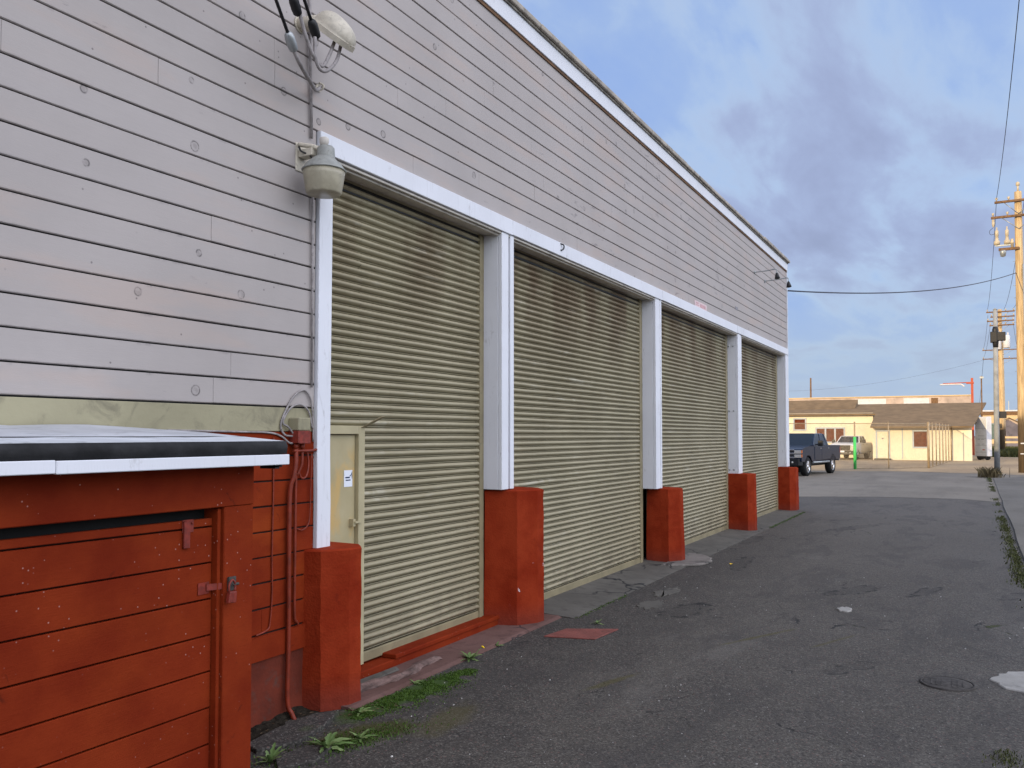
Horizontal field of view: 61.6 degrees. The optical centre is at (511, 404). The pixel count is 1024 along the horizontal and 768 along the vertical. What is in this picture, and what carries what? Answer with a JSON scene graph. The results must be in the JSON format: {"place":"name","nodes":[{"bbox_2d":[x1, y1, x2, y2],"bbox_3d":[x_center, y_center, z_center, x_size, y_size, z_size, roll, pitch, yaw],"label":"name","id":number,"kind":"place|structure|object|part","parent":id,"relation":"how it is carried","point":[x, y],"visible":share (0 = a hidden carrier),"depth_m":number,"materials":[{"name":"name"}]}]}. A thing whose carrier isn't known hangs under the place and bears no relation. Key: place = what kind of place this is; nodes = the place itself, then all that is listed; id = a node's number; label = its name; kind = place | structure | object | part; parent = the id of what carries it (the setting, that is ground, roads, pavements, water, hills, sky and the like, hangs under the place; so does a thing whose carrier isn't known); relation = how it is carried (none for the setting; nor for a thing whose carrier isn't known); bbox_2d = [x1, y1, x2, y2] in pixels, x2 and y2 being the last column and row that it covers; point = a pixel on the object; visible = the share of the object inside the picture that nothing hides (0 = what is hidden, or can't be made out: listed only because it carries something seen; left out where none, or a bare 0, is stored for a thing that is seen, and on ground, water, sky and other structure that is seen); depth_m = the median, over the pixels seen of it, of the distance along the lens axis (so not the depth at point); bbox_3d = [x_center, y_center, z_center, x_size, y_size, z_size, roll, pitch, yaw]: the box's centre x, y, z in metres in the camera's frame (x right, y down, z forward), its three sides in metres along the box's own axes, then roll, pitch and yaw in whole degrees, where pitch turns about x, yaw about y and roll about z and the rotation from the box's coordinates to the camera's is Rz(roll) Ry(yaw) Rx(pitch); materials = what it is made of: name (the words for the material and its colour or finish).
{"place":"outdoors","nodes":[
{"label":"outdoors","id":0,"kind":"place"},
{"bbox_2d":[250,512,804,767],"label":"short grass","id":1,"kind":"structure","parent":0,"point":[367,733],"depth_m":5.70,"materials":[{"name":"green plant"}]},
{"bbox_2d":[250,436,1023,767],"bbox_3d":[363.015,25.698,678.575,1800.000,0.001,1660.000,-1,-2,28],"label":"ground","id":2,"kind":"structure","parent":0,"point":[802,672],"depth_m":7.32,"materials":[{"name":"grey asphalt"}]},
{"bbox_2d":[0,424,288,767],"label":"shed","id":3,"kind":"structure","parent":2,"relation":"on","point":[125,597],"depth_m":3.69,"materials":[{"name":"red paint"}]},
{"bbox_2d":[0,518,236,767],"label":"door","id":4,"kind":"structure","parent":3,"relation":"in","point":[147,708],"depth_m":3.62,"materials":[{"name":"red paint"}]},
{"bbox_2d":[257,743,284,762],"bbox_3d":[-1.477,2.128,5.245,0.182,0.099,0.134,0,-2,-8],"label":"weed","id":5,"kind":"object","parent":2,"relation":"on","point":[272,755],"visible":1,"depth_m":5.26,"materials":[{"name":"green plant"}]},
{"bbox_2d":[251,706,326,740],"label":"soil","id":6,"kind":"structure","parent":2,"relation":"on","point":[279,720],"depth_m":5.93,"materials":[{"name":"black soil"}]},
{"bbox_2d":[250,711,338,753],"bbox_3d":[-1.427,2.192,5.764,0.299,0.040,0.844,-1,-2,28],"label":"asphalt chunk","id":7,"kind":"object","parent":2,"relation":"on","point":[296,732],"visible":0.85,"depth_m":5.68,"materials":[{"name":"grey asphalt"}]},
{"bbox_2d":[275,745,331,767],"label":"asphalt chunk","id":8,"kind":"object","parent":2,"relation":"on","point":[305,755],"visible":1,"depth_m":5.28,"materials":[{"name":"grey asphalt"}]},
{"bbox_2d":[251,702,398,765],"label":"leaf litter","id":9,"kind":"object","parent":2,"relation":"on","point":[325,729],"visible":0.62,"depth_m":6.02,"materials":[{"name":"brown plant"}]},
{"bbox_2d":[305,732,355,752],"bbox_3d":[-1.199,2.146,5.484,0.325,0.084,0.301,-1,-2,28],"label":"weed","id":10,"kind":"object","parent":2,"relation":"on","point":[330,739],"visible":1,"depth_m":5.50,"materials":[{"name":"green plant"}]},
{"bbox_2d":[351,707,372,715],"bbox_3d":[-1.077,2.188,6.152,0.176,0.053,0.182,-1,-2,28],"label":"weed","id":11,"kind":"object","parent":2,"relation":"on","point":[361,710],"visible":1,"depth_m":6.16,"materials":[{"name":"green plant"}]},
{"bbox_2d":[349,729,376,741],"bbox_3d":[-1.004,2.163,5.627,0.190,0.057,0.184,-1,-2,28],"label":"weed","id":12,"kind":"object","parent":2,"relation":"on","point":[361,736],"visible":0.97,"depth_m":5.63,"materials":[{"name":"green plant"}]},
{"bbox_2d":[0,0,789,727],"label":"warehouse","id":13,"kind":"structure","parent":2,"relation":"on","point":[542,252],"depth_m":7.47,"materials":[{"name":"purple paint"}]},
{"bbox_2d":[166,403,312,443],"bbox_3d":[-1.766,0.121,5.760,0.052,0.295,1.297,-1,-2,29],"label":"wire","id":14,"kind":"object","parent":13,"relation":"attached to","point":[287,426],"visible":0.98,"depth_m":5.95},
{"bbox_2d":[255,438,273,636],"bbox_3d":[-1.697,0.899,5.901,0.013,1.346,0.159,-1,-2,28],"label":"wire","id":15,"kind":"object","parent":13,"relation":"attached to","point":[267,629],"visible":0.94,"depth_m":5.95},
{"bbox_2d":[285,449,297,719],"bbox_3d":[-1.554,1.270,6.071,0.080,1.918,0.060,2,-3,-39],"label":"pipe","id":16,"kind":"object","parent":13,"relation":"attached to","point":[288,589],"visible":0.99,"depth_m":6.06,"materials":[{"name":"red metal"}]},
{"bbox_2d":[280,389,313,441],"bbox_3d":[-1.537,0.075,6.192,0.042,0.383,0.354,-1,-2,28],"label":"wire","id":17,"kind":"object","parent":13,"relation":"attached to","point":[290,401],"visible":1,"depth_m":6.22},
{"bbox_2d":[293,452,303,624],"bbox_3d":[-1.533,0.948,6.154,0.047,1.265,0.059,-1,-2,28],"label":"pipe","id":18,"kind":"object","parent":13,"relation":"attached to","point":[294,545],"visible":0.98,"depth_m":6.14,"materials":[{"name":"red metal"}]},
{"bbox_2d":[289,418,310,448],"bbox_3d":[-1.522,0.204,6.163,0.099,0.222,0.130,-1,-2,28],"label":"junction box","id":19,"kind":"object","parent":13,"relation":"attached to","point":[300,428],"visible":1,"depth_m":6.12,"materials":[{"name":"green paint"}]},
{"bbox_2d":[299,452,308,478],"bbox_3d":[-1.508,0.432,6.215,0.024,0.212,0.114,-1,-2,28],"label":"wire","id":20,"kind":"object","parent":19,"relation":"hanging from","point":[300,476],"visible":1,"depth_m":6.25,"materials":[{"name":"red"}]},
{"bbox_2d":[297,454,311,530],"bbox_3d":[-1.514,0.636,6.237,0.021,0.556,0.149,-1,-2,35],"label":"wire","id":21,"kind":"object","parent":13,"relation":"attached to","point":[310,496],"visible":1,"depth_m":6.29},
{"bbox_2d":[293,448,316,451],"bbox_3d":[-1.495,0.330,6.226,0.035,0.025,0.279,-1,-2,22],"label":"pipe","id":22,"kind":"object","parent":13,"relation":"attached to","point":[306,450],"visible":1,"depth_m":6.21,"materials":[{"name":"red metal"}]},
{"bbox_2d":[308,0,313,386],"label":"conduit","id":23,"kind":"object","parent":13,"relation":"attached to","point":[312,198],"visible":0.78,"depth_m":6.36,"materials":[{"name":"metal"}]},
{"bbox_2d":[315,82,324,91],"bbox_3d":[-1.442,-2.395,6.460,0.049,0.076,0.059,-1,-2,28],"label":"cable hook","id":24,"kind":"object","parent":13,"relation":"attached to","point":[318,85],"visible":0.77,"depth_m":6.46,"materials":[{"name":"grey metal"}]},
{"bbox_2d":[293,51,321,91],"bbox_3d":[-1.441,-2.338,6.082,0.054,0.127,0.732,0,-2,2],"label":"drop loop","id":25,"kind":"object","parent":24,"relation":"hanging from","point":[306,75],"visible":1,"depth_m":5.93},
{"bbox_2d":[274,0,297,52],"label":"service cable","id":26,"kind":"object","parent":25,"relation":"attached to","point":[291,42],"visible":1,"depth_m":5.66,"materials":[{"name":"metal"}]},
{"bbox_2d":[295,136,345,198],"bbox_3d":[-1.381,-1.722,6.205,0.374,0.415,0.318,-1,-2,28],"label":"yard lamp","id":27,"kind":"object","parent":13,"relation":"attached to","point":[321,168],"visible":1,"depth_m":6.12,"materials":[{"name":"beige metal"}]},
{"bbox_2d":[294,10,355,52],"bbox_3d":[-1.348,-2.690,6.216,0.482,0.332,0.260,-1,-2,28],"label":"weatherhead","id":28,"kind":"object","parent":13,"relation":"attached to","point":[335,27],"visible":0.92,"depth_m":6.08,"materials":[{"name":"white metal"}]},
{"bbox_2d":[299,1,335,67],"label":"drop loop","id":29,"kind":"object","parent":28,"relation":"attached to","point":[324,64],"visible":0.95,"depth_m":5.88,"materials":[{"name":"grey plastic"}]},
{"bbox_2d":[289,0,301,16],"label":"service cable","id":30,"kind":"object","parent":29,"relation":"attached to","point":[295,6],"visible":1,"depth_m":5.73,"materials":[{"name":"black plastic"}]},
{"bbox_2d":[313,36,341,72],"bbox_3d":[-1.293,-2.452,6.033,0.030,0.286,0.299,-1,-2,28],"label":"drop loop","id":31,"kind":"object","parent":28,"relation":"attached to","point":[331,67],"visible":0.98,"depth_m":5.96,"materials":[{"name":"grey plastic"}]},
{"bbox_2d":[303,0,320,39],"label":"service cable","id":32,"kind":"object","parent":31,"relation":"attached to","point":[313,27],"visible":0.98,"depth_m":5.87,"materials":[{"name":"black plastic"}]},
{"bbox_2d":[330,416,384,664],"bbox_3d":[-1.364,1.112,6.832,0.220,2.055,0.865,-1,-2,28],"label":"personnel door","id":33,"kind":"structure","parent":13,"relation":"in","point":[347,452],"depth_m":7.03,"materials":[{"name":"paint"}]},
{"bbox_2d":[330,179,483,661],"bbox_3d":[-1.005,0.133,7.777,0.135,4.108,2.809,-1,-2,28],"label":"roller door","id":34,"kind":"structure","parent":13,"relation":"in","point":[419,279],"depth_m":7.85,"materials":[{"name":"paint"}]},
{"bbox_2d":[514,248,642,599],"bbox_3d":[0.887,0.287,11.301,0.145,4.175,4.663,-1,-2,28],"label":"roller door","id":35,"kind":"structure","parent":13,"relation":"in","point":[578,414],"depth_m":11.18,"materials":[{"name":"paint"}]},
{"bbox_2d":[646,308,728,544],"bbox_3d":[3.309,0.445,15.829,0.145,4.175,5.028,-1,-2,28],"label":"roller door","id":36,"kind":"structure","parent":13,"relation":"in","point":[694,354],"depth_m":15.94,"materials":[{"name":"paint"}]},
{"bbox_2d":[741,341,777,516],"bbox_3d":[5.819,0.609,20.523,0.145,4.175,4.898,-1,-2,28],"label":"roller door","id":37,"kind":"structure","parent":13,"relation":"in","point":[759,366],"depth_m":20.90,"materials":[{"name":"paint"}]},
{"bbox_2d":[754,268,779,278],"bbox_3d":[5.777,-2.950,19.436,0.572,0.243,0.123,-1,-2,28],"label":"gooseneck lamp","id":38,"kind":"object","parent":13,"relation":"attached to","point":[777,276],"visible":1,"depth_m":19.34,"materials":[{"name":"metal"}]},
{"bbox_2d":[764,277,791,287],"bbox_3d":[6.315,-2.886,20.382,0.627,0.243,0.123,-1,-2,28],"label":"gooseneck lamp","id":39,"kind":"object","parent":13,"relation":"attached to","point":[788,285],"visible":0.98,"depth_m":20.28,"materials":[{"name":"metal"}]},
{"bbox_2d":[345,668,477,720],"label":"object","id":40,"kind":"object","parent":2,"relation":"on","point":[428,688],"visible":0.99,"depth_m":6.62,"materials":[{"name":"green plant"}]},
{"bbox_2d":[341,614,561,710],"bbox_3d":[-0.586,2.289,7.949,0.640,0.080,3.600,-1,-2,28],"label":"painted apron","id":41,"kind":"object","parent":2,"relation":"on","point":[450,655],"visible":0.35,"depth_m":7.76,"materials":[{"name":"red concrete"}]},
{"bbox_2d":[302,542,361,711],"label":"guard pier","id":42,"kind":"structure","parent":41,"relation":"on","point":[331,666],"depth_m":6.25,"materials":[{"name":"red concrete"}]},
{"bbox_2d":[360,667,398,683],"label":"concrete slab","id":43,"kind":"structure","parent":41,"relation":"on","point":[385,672],"depth_m":7.02,"materials":[{"name":"concrete"}]},
{"bbox_2d":[360,656,441,692],"bbox_3d":[-0.950,2.198,7.012,0.179,0.053,1.293,-1,-2,28],"label":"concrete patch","id":44,"kind":"object","parent":41,"relation":"on","point":[415,668],"visible":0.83,"depth_m":6.93,"materials":[{"name":"grey concrete"}]},
{"bbox_2d":[484,487,543,624],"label":"guard pier","id":45,"kind":"structure","parent":41,"relation":"on","point":[514,562],"depth_m":8.96,"materials":[{"name":"red concrete"}]},
{"bbox_2d":[461,646,484,661],"bbox_3d":[-0.389,2.213,7.638,0.215,0.114,0.254,-1,-2,28],"label":"weed","id":46,"kind":"object","parent":2,"relation":"on","point":[469,655],"visible":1,"depth_m":7.66,"materials":[{"name":"green plant"}]},
{"bbox_2d":[544,628,617,639],"bbox_3d":[0.703,2.295,8.643,0.539,0.017,0.637,-1,-2,28],"label":"utility cover","id":47,"kind":"object","parent":2,"relation":"on","point":[588,634],"visible":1,"depth_m":8.59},
{"bbox_2d":[636,600,665,609],"bbox_3d":[1.646,2.355,10.090,0.325,0.018,0.604,-1,-2,28],"label":"concrete patch","id":48,"kind":"object","parent":2,"relation":"on","point":[645,605],"visible":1,"depth_m":10.08,"materials":[{"name":"grey concrete"}]},
{"bbox_2d":[314,578,1016,764],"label":"stone chips","id":49,"kind":"object","parent":2,"relation":"on","point":[729,693],"visible":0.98,"depth_m":6.72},
{"bbox_2d":[653,587,679,596],"bbox_3d":[1.958,2.382,10.912,0.263,0.020,0.693,-1,-2,36],"label":"concrete patch","id":50,"kind":"object","parent":2,"relation":"on","point":[666,591],"visible":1,"depth_m":10.91,"materials":[{"name":"grey concrete"}]},
{"bbox_2d":[544,509,807,618],"bbox_3d":[3.950,2.570,16.280,0.780,0.100,15.340,-1,-2,28],"label":"concrete apron","id":51,"kind":"object","parent":2,"relation":"on","point":[576,602],"visible":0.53,"depth_m":11.88,"materials":[{"name":"grey concrete"}]},
{"bbox_2d":[728,473,756,530],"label":"guard pier","id":52,"kind":"structure","parent":51,"relation":"on","point":[742,505],"depth_m":17.82,"materials":[{"name":"red concrete"}]},
{"bbox_2d":[778,467,798,510],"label":"guard pier","id":53,"kind":"structure","parent":51,"relation":"on","point":[788,488],"depth_m":22.45,"materials":[{"name":"red concrete"}]},
{"bbox_2d":[661,553,711,566],"bbox_3d":[2.850,2.453,13.507,0.577,0.040,1.466,-1,-2,28],"label":"concrete patch","id":54,"kind":"object","parent":2,"relation":"on","point":[692,559],"visible":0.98,"depth_m":13.29,"materials":[{"name":"grey concrete"}]},
{"bbox_2d":[646,487,684,561],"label":"guard pier","id":55,"kind":"structure","parent":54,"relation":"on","point":[665,540],"depth_m":13.38,"materials":[{"name":"red concrete"}]},
{"bbox_2d":[836,607,851,611],"bbox_3d":[3.799,2.341,9.813,0.172,0.026,0.279,-1,-2,28],"label":"cement patch","id":56,"kind":"object","parent":2,"relation":"on","point":[844,609],"visible":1,"depth_m":9.75,"materials":[{"name":"white concrete"}]},
{"bbox_2d":[811,438,1023,474],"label":"gravel lot","id":57,"kind":"structure","parent":2,"relation":"on","point":[1008,464],"depth_m":53.86,"materials":[{"name":"beige gravel"}]},
{"bbox_2d":[810,378,811,397],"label":"bare pole","id":58,"kind":"object","parent":57,"relation":"on","point":[810,388],"visible":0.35,"depth_m":114.77,"materials":[{"name":"brown wood"}]},
{"bbox_2d":[830,436,871,459],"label":"pickup truck","id":59,"kind":"object","parent":57,"relation":"on","point":[845,447],"visible":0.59,"depth_m":70.02,"materials":[{"name":"white paint"}]},
{"bbox_2d":[789,422,951,468],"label":"chain link fence","id":60,"kind":"object","parent":57,"relation":"on","point":[928,450],"visible":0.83,"depth_m":50.58,"materials":[{"name":"metal"}]},
{"bbox_2d":[789,395,970,403],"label":"parapet building","id":61,"kind":"structure","parent":57,"relation":"on","point":[916,399],"depth_m":100.36,"materials":[{"name":"beige paint"}]},
{"bbox_2d":[789,400,985,460],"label":"cream building","id":62,"kind":"structure","parent":57,"relation":"on","point":[960,419],"depth_m":71.87,"materials":[{"name":"paint"}]},
{"bbox_2d":[793,418,806,430],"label":"window","id":63,"kind":"structure","parent":62,"relation":"in","point":[795,420],"depth_m":76.87,"materials":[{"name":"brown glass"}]},
{"bbox_2d":[815,427,844,442],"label":"window","id":64,"kind":"structure","parent":62,"relation":"in","point":[836,431],"depth_m":75.60,"materials":[{"name":"brown glass"}]},
{"bbox_2d":[876,430,889,457],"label":"door","id":65,"kind":"structure","parent":62,"relation":"in","point":[879,433],"depth_m":68.26,"materials":[{"name":"beige paint"}]},
{"bbox_2d":[912,430,926,447],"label":"window","id":66,"kind":"structure","parent":62,"relation":"in","point":[914,431],"depth_m":67.05,"materials":[{"name":"brown glass"}]},
{"bbox_2d":[940,378,974,454],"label":"gantry pole","id":67,"kind":"object","parent":57,"relation":"on","point":[972,401],"visible":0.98,"depth_m":83.71,"materials":[{"name":"red metal"}]},
{"bbox_2d":[980,376,982,416],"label":"mast","id":68,"kind":"object","parent":57,"relation":"on","point":[981,377],"visible":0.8,"depth_m":69.32,"materials":[{"name":"metal"}]},
{"bbox_2d":[975,417,991,459],"bbox_3d":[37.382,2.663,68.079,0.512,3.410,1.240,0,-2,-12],"label":"box trailer","id":69,"kind":"object","parent":57,"relation":"on","point":[983,438],"visible":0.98,"depth_m":67.73,"materials":[{"name":"white metal"}]},
{"bbox_2d":[992,424,993,438],"bbox_3d":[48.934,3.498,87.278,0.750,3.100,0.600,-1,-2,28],"label":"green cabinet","id":70,"kind":"object","parent":57,"relation":"on","point":[992,431],"visible":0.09,"depth_m":87.05,"materials":[{"name":"metal"}]},
{"bbox_2d":[980,401,1017,445],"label":"tan building","id":71,"kind":"structure","parent":57,"relation":"on","point":[1012,414],"depth_m":130.79,"materials":[{"name":"paint"}]},
{"bbox_2d":[982,348,1016,446],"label":"utility pole","id":72,"kind":"object","parent":57,"relation":"on","point":[1003,377],"visible":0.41,"depth_m":105.80,"materials":[{"name":"wood"}]},
{"bbox_2d":[986,308,1014,449],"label":"utility pole","id":73,"kind":"object","parent":57,"relation":"on","point":[1004,344],"visible":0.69,"depth_m":82.45,"materials":[{"name":"wood"}]},
{"bbox_2d":[991,446,1017,456],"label":"hedge","id":74,"kind":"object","parent":57,"relation":"on","point":[1010,451],"depth_m":77.08,"materials":[{"name":"green plant"}]},
{"bbox_2d":[991,182,1023,472],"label":"utility pole","id":75,"kind":"object","parent":57,"relation":"on","point":[1018,199],"visible":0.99,"depth_m":45.28,"materials":[{"name":"wood"}]},
{"bbox_2d":[788,273,1014,293],"bbox_3d":[17.025,-5.019,34.202,0.036,4.738,29.404,-2,-3,41],"label":"power line","id":76,"kind":"object","parent":75,"relation":"attached to","point":[887,292],"visible":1,"depth_m":28.65,"materials":[{"name":"metal"}]},
{"bbox_2d":[987,212,995,309],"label":"power line","id":77,"kind":"object","parent":75,"relation":"attached to","point":[992,260],"visible":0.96,"depth_m":56.01,"materials":[{"name":"metal"}]},
{"bbox_2d":[996,0,1019,198],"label":"power line","id":78,"kind":"object","parent":75,"relation":"attached to","point":[1010,88],"visible":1,"depth_m":28.55,"materials":[{"name":"metal"}]},
{"bbox_2d":[1005,436,1017,442],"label":"board rail","id":79,"kind":"object","parent":57,"relation":"on","point":[1011,437],"visible":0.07,"depth_m":96.77,"materials":[{"name":"beige paint"}]},
{"bbox_2d":[1006,418,1017,446],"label":"plaster hut","id":80,"kind":"object","parent":57,"relation":"on","point":[1011,427],"visible":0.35,"depth_m":110.65,"materials":[{"name":"beige paint"}]},
{"bbox_2d":[919,675,975,691],"bbox_3d":[3.496,2.233,6.891,0.408,0.017,0.408,-1,-2,28],"label":"manhole cover","id":81,"kind":"object","parent":2,"relation":"on","point":[949,683],"visible":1,"depth_m":6.86,"materials":[{"name":"metal"}]},
{"bbox_2d":[984,478,1023,607],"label":"verge grass","id":82,"kind":"structure","parent":2,"relation":"on","point":[1017,562],"depth_m":14.70,"materials":[{"name":"green plant"}]},
{"bbox_2d":[989,671,1023,693],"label":"cement patch","id":83,"kind":"object","parent":2,"relation":"on","point":[1011,681],"visible":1,"depth_m":6.95,"materials":[{"name":"grey concrete"}]},
{"bbox_2d":[517,0,1023,435],"label":"sky","id":84,"kind":"structure","parent":0,"point":[863,140],"materials":[{"name":"blue"}]},
{"bbox_2d":[798,471,1023,501],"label":"pavement","id":85,"kind":"structure","parent":0,"point":[939,485],"depth_m":33.78,"materials":[{"name":"grey concrete"}]},
{"bbox_2d":[788,433,839,475],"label":"pickup truck","id":86,"kind":"object","parent":85,"relation":"on","point":[807,451],"visible":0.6,"depth_m":42.88,"materials":[{"name":"blue paint"}]},
{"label":"side window","id":87,"kind":"part","parent":86,"relation":"part of","materials":[{"name":"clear glass"}]},
{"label":"door","id":88,"kind":"part","parent":86,"relation":"part of","materials":[{"name":"grey paint"}]},
{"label":"side window","id":89,"kind":"part","parent":86,"relation":"part of","materials":[{"name":"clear glass"}]},
{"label":"door","id":90,"kind":"part","parent":86,"relation":"part of","materials":[{"name":"grey paint"}]},
{"bbox_2d":[974,466,1009,477],"bbox_3d":[22.493,3.130,40.209,1.403,0.550,1.570,-2,-3,41],"label":"dry bush","id":91,"kind":"object","parent":85,"relation":"on","point":[990,472],"visible":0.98,"depth_m":39.96,"materials":[{"name":"green plant"}]},
{"bbox_2d":[990,308,1006,476],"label":"utility pole","id":92,"kind":"object","parent":85,"relation":"on","point":[996,336],"visible":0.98,"depth_m":40.28,"materials":[{"name":"grey metal"}]},
{"bbox_2d":[982,748,1023,767],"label":"weeds","id":93,"kind":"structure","parent":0,"point":[1009,760],"depth_m":5.28,"materials":[{"name":"green plant"}]},
{"bbox_2d":[993,477,1023,558],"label":"sidewalk","id":94,"kind":"structure","parent":0,"point":[1011,491],"depth_m":25.37,"materials":[{"name":"concrete"}]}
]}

